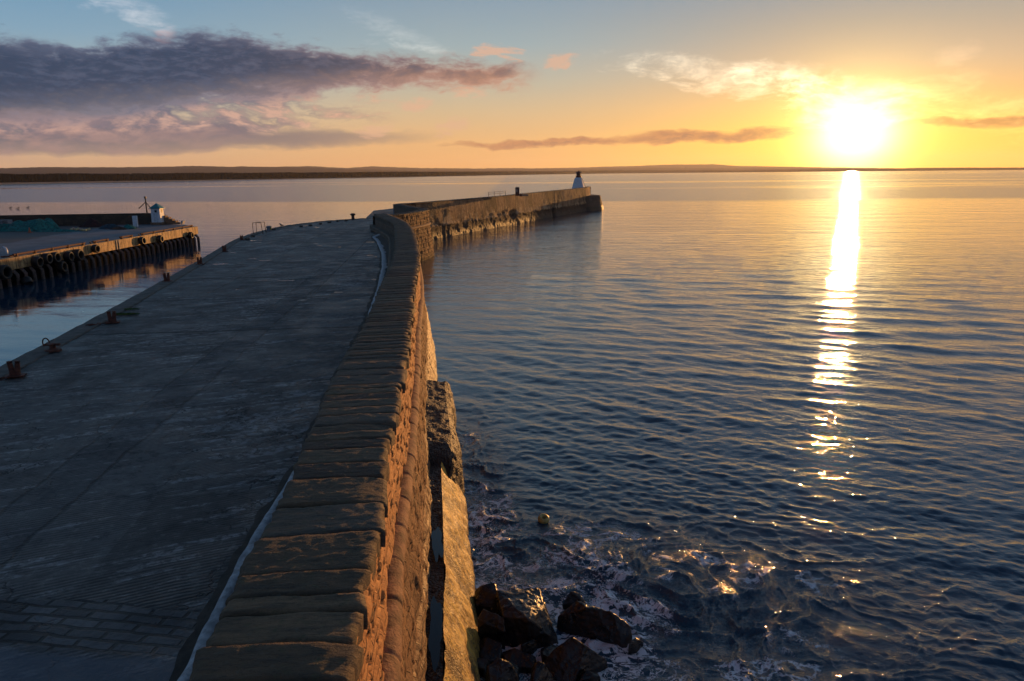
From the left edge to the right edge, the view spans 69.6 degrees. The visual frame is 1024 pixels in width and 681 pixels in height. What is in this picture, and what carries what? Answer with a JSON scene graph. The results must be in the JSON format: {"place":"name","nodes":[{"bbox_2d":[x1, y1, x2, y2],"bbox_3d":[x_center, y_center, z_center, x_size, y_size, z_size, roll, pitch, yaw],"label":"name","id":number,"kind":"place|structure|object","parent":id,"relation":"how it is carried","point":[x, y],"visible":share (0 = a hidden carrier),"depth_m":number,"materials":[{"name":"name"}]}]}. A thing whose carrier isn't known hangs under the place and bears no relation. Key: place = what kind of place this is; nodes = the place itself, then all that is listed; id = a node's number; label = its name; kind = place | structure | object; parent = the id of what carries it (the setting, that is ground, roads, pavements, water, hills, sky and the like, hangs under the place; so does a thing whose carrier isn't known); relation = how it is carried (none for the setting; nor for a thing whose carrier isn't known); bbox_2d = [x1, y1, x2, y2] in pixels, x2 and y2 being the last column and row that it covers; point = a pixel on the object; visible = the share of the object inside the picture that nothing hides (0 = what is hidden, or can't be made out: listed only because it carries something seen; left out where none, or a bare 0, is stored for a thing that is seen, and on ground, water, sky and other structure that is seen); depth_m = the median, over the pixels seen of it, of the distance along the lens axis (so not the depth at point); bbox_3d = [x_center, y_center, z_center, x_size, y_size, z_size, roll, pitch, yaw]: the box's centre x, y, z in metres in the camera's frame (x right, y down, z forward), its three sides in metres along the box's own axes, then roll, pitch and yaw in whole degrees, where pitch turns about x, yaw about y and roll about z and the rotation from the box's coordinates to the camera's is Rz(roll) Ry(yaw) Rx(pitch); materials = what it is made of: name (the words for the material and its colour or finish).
{"place":"outdoors","nodes":[
{"label":"outdoors","id":0,"kind":"place"},
{"bbox_2d":[0,176,434,184],"bbox_3d":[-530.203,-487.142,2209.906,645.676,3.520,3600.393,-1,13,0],"label":"beach","id":1,"kind":"structure","parent":0,"point":[155,181],"depth_m":1483.29,"materials":[{"name":"brown sand"}]},
{"bbox_2d":[366,208,392,218],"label":"breakwater deck","id":2,"kind":"structure","parent":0,"point":[385,211],"depth_m":112.05,"materials":[{"name":"concrete"}]},
{"bbox_2d":[393,186,590,238],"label":"breakwater wall","id":3,"kind":"structure","parent":2,"relation":"on","point":[452,217],"depth_m":140.26,"materials":[{"name":"stone"}]},
{"bbox_2d":[515,187,527,195],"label":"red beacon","id":4,"kind":"object","parent":3,"relation":"on","point":[516,191],"visible":1,"depth_m":146.76,"materials":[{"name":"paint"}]},
{"bbox_2d":[572,171,584,187],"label":"lighthouse","id":5,"kind":"object","parent":2,"relation":"on","point":[578,182],"visible":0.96,"depth_m":200.70,"materials":[{"name":"white paint"}]},
{"bbox_2d":[0,170,1023,680],"bbox_3d":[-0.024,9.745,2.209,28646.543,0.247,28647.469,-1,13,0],"label":"sea","id":6,"kind":"structure","parent":0,"point":[744,426],"depth_m":34.45,"materials":[{"name":"liquid"}]},
{"bbox_2d":[0,224,199,288],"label":"fendered quay","id":7,"kind":"structure","parent":6,"relation":"in","point":[114,248],"depth_m":89.65,"materials":[{"name":"stone"}]},
{"bbox_2d":[0,223,9,231],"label":"net heap","id":8,"kind":"object","parent":7,"relation":"on","point":[4,227],"visible":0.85,"depth_m":105.09,"materials":[{"name":"teal fabric"}]},
{"bbox_2d":[0,265,12,279],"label":"tyre","id":9,"kind":"object","parent":7,"relation":"hanging from","point":[7,274],"visible":1,"depth_m":68.16,"materials":[{"name":"rubber"}]},
{"bbox_2d":[1,246,12,256],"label":"white mooring post","id":10,"kind":"object","parent":7,"relation":"on","point":[6,251],"visible":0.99,"depth_m":70.65,"materials":[{"name":"metal"}]},
{"bbox_2d":[19,276,33,284],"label":"tyre","id":11,"kind":"object","parent":7,"relation":"hanging from","point":[26,280],"visible":0.88,"depth_m":70.55,"materials":[{"name":"rubber"}]},
{"bbox_2d":[7,219,59,230],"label":"net heap","id":12,"kind":"object","parent":7,"relation":"on","point":[34,225],"visible":0.98,"depth_m":105.28,"materials":[{"name":"teal fabric"}]},
{"bbox_2d":[31,255,43,267],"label":"tyre","id":13,"kind":"object","parent":7,"relation":"hanging from","point":[37,261],"visible":1,"depth_m":72.73,"materials":[{"name":"rubber"}]},
{"bbox_2d":[41,252,52,263],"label":"tyre","id":14,"kind":"object","parent":7,"relation":"hanging from","point":[47,258],"visible":0.87,"depth_m":74.29,"materials":[{"name":"rubber"}]},
{"bbox_2d":[12,242,85,256],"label":"edge rail","id":15,"kind":"object","parent":7,"relation":"on","point":[39,250],"visible":1,"depth_m":75.50,"materials":[{"name":"metal"}]},
{"bbox_2d":[44,218,58,226],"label":"net heap","id":16,"kind":"object","parent":7,"relation":"on","point":[50,220],"visible":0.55,"depth_m":109.63,"materials":[{"name":"teal fabric"}]},
{"bbox_2d":[34,229,76,231],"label":"net heap","id":17,"kind":"object","parent":7,"relation":"on","point":[58,230],"visible":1,"depth_m":103.32,"materials":[{"name":"teal fabric"}]},
{"bbox_2d":[50,252,60,262],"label":"tyre","id":18,"kind":"object","parent":7,"relation":"hanging from","point":[56,257],"visible":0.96,"depth_m":75.73,"materials":[{"name":"rubber"}]},
{"bbox_2d":[55,261,67,272],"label":"tyre","id":19,"kind":"object","parent":7,"relation":"hanging from","point":[61,266],"visible":0.98,"depth_m":76.60,"materials":[{"name":"rubber"}]},
{"bbox_2d":[63,251,73,261],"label":"tyre","id":20,"kind":"object","parent":7,"relation":"hanging from","point":[68,256],"visible":1,"depth_m":77.86,"materials":[{"name":"rubber"}]},
{"bbox_2d":[0,213,151,225],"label":"quay seaward wall","id":21,"kind":"structure","parent":7,"relation":"on","point":[81,219],"depth_m":116.22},
{"bbox_2d":[139,196,149,212],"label":"harbour mast","id":22,"kind":"object","parent":21,"relation":"on","point":[145,202],"visible":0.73,"depth_m":119.49,"materials":[{"name":"metal"}]},
{"bbox_2d":[72,248,83,260],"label":"tyre","id":23,"kind":"object","parent":7,"relation":"hanging from","point":[78,254],"visible":0.92,"depth_m":79.58,"materials":[{"name":"rubber"}]},
{"bbox_2d":[91,244,99,252],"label":"tyre","id":24,"kind":"object","parent":7,"relation":"hanging from","point":[95,248],"visible":1,"depth_m":83.06,"materials":[{"name":"rubber"}]},
{"bbox_2d":[92,238,108,242],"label":"edge rail","id":25,"kind":"object","parent":7,"relation":"on","point":[96,241],"visible":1,"depth_m":85.30,"materials":[{"name":"metal"}]},
{"bbox_2d":[99,224,117,228],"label":"net heap","id":26,"kind":"object","parent":7,"relation":"on","point":[107,226],"visible":0.92,"depth_m":107.84,"materials":[{"name":"blue fabric"}]},
{"bbox_2d":[110,226,126,229],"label":"net heap","id":27,"kind":"object","parent":7,"relation":"on","point":[118,228],"visible":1,"depth_m":106.55,"materials":[{"name":"black fabric"}]},
{"bbox_2d":[124,224,137,228],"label":"net heap","id":28,"kind":"object","parent":7,"relation":"on","point":[128,226],"visible":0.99,"depth_m":107.40,"materials":[{"name":"teal fabric"}]},
{"bbox_2d":[132,216,137,226],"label":"white slab","id":29,"kind":"structure","parent":7,"relation":"on","point":[135,220],"depth_m":111.98,"materials":[{"name":"paint"}]},
{"bbox_2d":[138,237,145,244],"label":"tyre","id":30,"kind":"object","parent":7,"relation":"hanging from","point":[141,240],"visible":1,"depth_m":93.49,"materials":[{"name":"rubber"}]},
{"bbox_2d":[148,203,164,224],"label":"white hut","id":31,"kind":"object","parent":7,"relation":"on","point":[157,214],"visible":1,"depth_m":115.58,"materials":[{"name":"paint"}]},
{"bbox_2d":[153,213,157,221],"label":"door","id":32,"kind":"structure","parent":31,"relation":"in","point":[155,214],"depth_m":115.55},
{"bbox_2d":[156,235,163,242],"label":"tyre","id":33,"kind":"object","parent":7,"relation":"hanging from","point":[159,238],"visible":1,"depth_m":98.34,"materials":[{"name":"rubber"}]},
{"bbox_2d":[140,225,192,234],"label":"edge rail","id":34,"kind":"object","parent":7,"relation":"on","point":[164,230],"visible":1,"depth_m":101.20,"materials":[{"name":"metal"}]},
{"bbox_2d":[163,214,184,223],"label":"stone steps","id":35,"kind":"structure","parent":7,"relation":"on","point":[168,220],"depth_m":116.85,"materials":[{"name":"brown stone"}]},
{"bbox_2d":[188,230,193,237],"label":"tyre","id":36,"kind":"object","parent":7,"relation":"hanging from","point":[190,234],"visible":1,"depth_m":107.80,"materials":[{"name":"rubber"}]},
{"bbox_2d":[0,219,380,680],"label":"quay deck","id":37,"kind":"structure","parent":6,"relation":"in","point":[150,453],"depth_m":15.96,"materials":[{"name":"concrete"}]},
{"bbox_2d":[4,360,26,377],"bbox_3d":[-14.401,0.814,21.332,0.513,0.468,0.350,-4,13,-14],"label":"mooring bollard","id":38,"kind":"object","parent":37,"relation":"on","point":[14,371],"visible":1,"depth_m":21.28,"materials":[{"name":"metal"}]},
{"bbox_2d":[44,343,61,352],"bbox_3d":[-15.206,0.215,24.401,0.523,0.280,0.514,-1,13,0],"label":"cleat","id":39,"kind":"object","parent":37,"relation":"on","point":[52,348],"visible":1,"depth_m":24.32,"materials":[{"name":"metal"}]},
{"bbox_2d":[106,311,119,323],"bbox_3d":[-15.782,-0.930,29.080,0.513,0.468,0.350,-4,13,-17],"label":"mooring bollard","id":40,"kind":"object","parent":37,"relation":"on","point":[111,319],"visible":1,"depth_m":29.02,"materials":[{"name":"metal"}]},
{"bbox_2d":[0,218,366,377],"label":"quay edge stones","id":41,"kind":"object","parent":37,"relation":"on","point":[30,357],"visible":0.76,"depth_m":31.24,"materials":[{"name":"grey stone"}]},
{"bbox_2d":[116,312,139,314],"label":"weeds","id":42,"kind":"object","parent":41,"relation":"on","point":[129,313],"visible":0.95,"depth_m":30.71,"materials":[{"name":"plant"}]},
{"bbox_2d":[162,273,171,281],"bbox_3d":[-18.873,-3.450,40.286,0.532,0.485,0.363,-7,14,-28],"label":"mooring bollard","id":43,"kind":"object","parent":41,"relation":"on","point":[167,279],"visible":1,"depth_m":40.23,"materials":[{"name":"metal"}]},
{"bbox_2d":[196,257,203,264],"bbox_3d":[-20.350,-5.187,48.011,0.532,0.485,0.363,-9,15,-33],"label":"mooring bollard","id":44,"kind":"object","parent":41,"relation":"on","point":[198,261],"visible":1,"depth_m":47.96,"materials":[{"name":"metal"}]},
{"bbox_2d":[169,231,388,680],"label":"gutter","id":45,"kind":"object","parent":37,"relation":"on","point":[185,653],"visible":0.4,"depth_m":10.86,"materials":[{"name":"water"},{"name":"wet concrete"}]},
{"bbox_2d":[177,234,387,680],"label":"cement strip","id":46,"kind":"object","parent":37,"relation":"on","point":[207,631],"visible":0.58,"depth_m":10.41,"materials":[{"name":"grey concrete"}]},
{"bbox_2d":[189,213,445,680],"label":"harbour wall","id":47,"kind":"structure","parent":37,"relation":"on","point":[331,581],"depth_m":9.59,"materials":[{"name":"stone"}]},
{"bbox_2d":[373,204,433,261],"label":"round bastion","id":48,"kind":"object","parent":6,"relation":"in","point":[417,219],"visible":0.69,"depth_m":87.64,"materials":[{"name":"stone"}]},
{"bbox_2d":[425,380,464,494],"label":"rock","id":49,"kind":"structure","parent":6,"relation":"in","point":[444,448],"depth_m":23.72,"materials":[{"name":"brown stone"}]},
{"bbox_2d":[425,463,479,680],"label":"concrete apron","id":50,"kind":"object","parent":6,"relation":"in","point":[449,519],"visible":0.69,"depth_m":16.06,"materials":[{"name":"beige concrete"}]},
{"bbox_2d":[428,596,441,672],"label":"puddle","id":51,"kind":"object","parent":50,"relation":"on","point":[435,638],"visible":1,"depth_m":13.64,"materials":[{"name":"blue liquid"}]},
{"bbox_2d":[431,527,443,561],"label":"puddle","id":52,"kind":"object","parent":50,"relation":"on","point":[437,545],"visible":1,"depth_m":16.93,"materials":[{"name":"blue liquid"}]},
{"bbox_2d":[474,583,497,617],"bbox_3d":[-0.594,6.447,17.286,0.649,1.428,0.554,-1,13,0],"label":"boulder","id":53,"kind":"object","parent":6,"relation":"in","point":[484,596],"visible":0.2,"depth_m":17.04,"materials":[{"name":"brown stone"}]},
{"bbox_2d":[479,637,501,663],"bbox_3d":[-0.498,6.957,15.621,0.654,1.165,0.602,-1,13,0],"label":"boulder","id":54,"kind":"object","parent":6,"relation":"in","point":[491,651],"visible":0.36,"depth_m":15.52,"materials":[{"name":"stone"}]},
{"bbox_2d":[478,609,505,649],"bbox_3d":[-0.413,6.627,15.957,0.670,1.647,0.201,4,13,17],"label":"boulder","id":55,"kind":"object","parent":6,"relation":"in","point":[491,625],"visible":0.48,"depth_m":15.80,"materials":[{"name":"brown stone"}]},
{"bbox_2d":[485,658,518,680],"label":"boulder","id":56,"kind":"object","parent":6,"relation":"in","point":[498,669],"visible":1,"depth_m":14.14,"materials":[{"name":"stone"}]},
{"bbox_2d":[507,661,519,679],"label":"boulder","id":57,"kind":"object","parent":6,"relation":"in","point":[516,668],"visible":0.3,"depth_m":14.94,"materials":[{"name":"grey stone"}]},
{"bbox_2d":[502,648,535,672],"bbox_3d":[0.145,7.046,15.451,0.828,1.068,0.458,1,13,8],"label":"boulder","id":58,"kind":"object","parent":6,"relation":"in","point":[524,662],"visible":0.4,"depth_m":15.32,"materials":[{"name":"stone"}]},
{"bbox_2d":[495,588,557,648],"bbox_3d":[0.324,6.518,16.412,1.288,1.682,1.240,-4,13,-15],"label":"boulder","id":59,"kind":"object","parent":6,"relation":"in","point":[523,613],"visible":0.47,"depth_m":15.99,"materials":[{"name":"stone"}]},
{"bbox_2d":[520,639,536,653],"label":"boulder","id":60,"kind":"object","parent":6,"relation":"in","point":[528,646],"visible":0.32,"depth_m":15.67,"materials":[{"name":"stone"}]},
{"bbox_2d":[530,661,553,680],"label":"boulder","id":61,"kind":"object","parent":6,"relation":"in","point":[540,671],"visible":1,"depth_m":14.42,"materials":[{"name":"stone"}]},
{"bbox_2d":[538,513,548,523],"bbox_3d":[0.930,5.266,21.721,0.340,0.210,0.340,8,27,-2],"label":"buoy","id":62,"kind":"object","parent":6,"relation":"on","point":[543,518],"visible":1,"depth_m":21.63,"materials":[{"name":"yellow plastic"}]},
{"bbox_2d":[540,644,557,661],"bbox_3d":[0.814,7.001,15.665,0.455,1.046,0.667,-1,13,0],"label":"boulder","id":63,"kind":"object","parent":6,"relation":"in","point":[546,650],"visible":0.23,"depth_m":15.55,"materials":[{"name":"stone"}]},
{"bbox_2d":[562,592,584,609],"bbox_3d":[1.446,6.506,17.457,0.608,1.192,0.184,-2,13,-6],"label":"boulder","id":64,"kind":"object","parent":6,"relation":"in","point":[571,598],"visible":0.24,"depth_m":17.33,"materials":[{"name":"stone"}]},
{"bbox_2d":[543,637,607,680],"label":"boulder","id":65,"kind":"object","parent":6,"relation":"in","point":[571,659],"visible":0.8,"depth_m":15.04,"materials":[{"name":"brown stone"}]},
{"bbox_2d":[580,671,600,680],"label":"boulder","id":66,"kind":"object","parent":6,"relation":"in","point":[589,676],"visible":1,"depth_m":14.61,"materials":[{"name":"brown stone"}]},
{"bbox_2d":[557,601,631,647],"bbox_3d":[1.823,6.609,16.385,1.770,1.478,0.411,5,14,23],"label":"boulder","id":67,"kind":"object","parent":6,"relation":"in","point":[580,618],"visible":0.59,"depth_m":16.19,"materials":[{"name":"brown stone"}]},
{"bbox_2d":[586,194,602,210],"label":"pierhead block","id":68,"kind":"structure","parent":6,"relation":"in","point":[593,202],"depth_m":199.59,"materials":[{"name":"stone"}]},
{"bbox_2d":[628,638,642,653],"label":"boulder","id":69,"kind":"object","parent":6,"relation":"in","point":[635,645],"visible":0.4,"depth_m":15.74,"materials":[{"name":"stone"}]},
{"bbox_2d":[0,166,1023,174],"bbox_3d":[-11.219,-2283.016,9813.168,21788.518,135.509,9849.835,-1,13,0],"label":"hills","id":70,"kind":"structure","parent":0,"point":[136,170],"depth_m":7386.28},
{"bbox_2d":[0,0,1023,168],"label":"sky","id":71,"kind":"structure","parent":0,"point":[474,84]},
{"bbox_2d":[1,167,1023,182],"bbox_3d":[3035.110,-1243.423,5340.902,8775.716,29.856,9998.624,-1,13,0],"label":"shore land","id":72,"kind":"structure","parent":0,"point":[535,173],"depth_m":5037.89,"materials":[{"name":"brown soil"}]},
{"bbox_2d":[0,171,629,182],"bbox_3d":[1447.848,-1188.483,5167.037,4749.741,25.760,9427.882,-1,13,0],"label":"distant wood","id":73,"kind":"object","parent":72,"relation":"on","point":[43,177],"visible":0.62,"depth_m":1726.36,"materials":[{"name":"brown plant"}]},
{"bbox_2d":[283,166,787,170],"bbox_3d":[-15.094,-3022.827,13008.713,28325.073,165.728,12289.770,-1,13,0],"label":"hills","id":74,"kind":"structure","parent":0,"point":[485,169],"depth_m":11271.92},
{"bbox_2d":[579,164,1023,168],"bbox_3d":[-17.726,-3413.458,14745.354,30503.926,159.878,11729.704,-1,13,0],"label":"hills","id":75,"kind":"structure","parent":0,"point":[693,166],"depth_m":13728.44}
]}

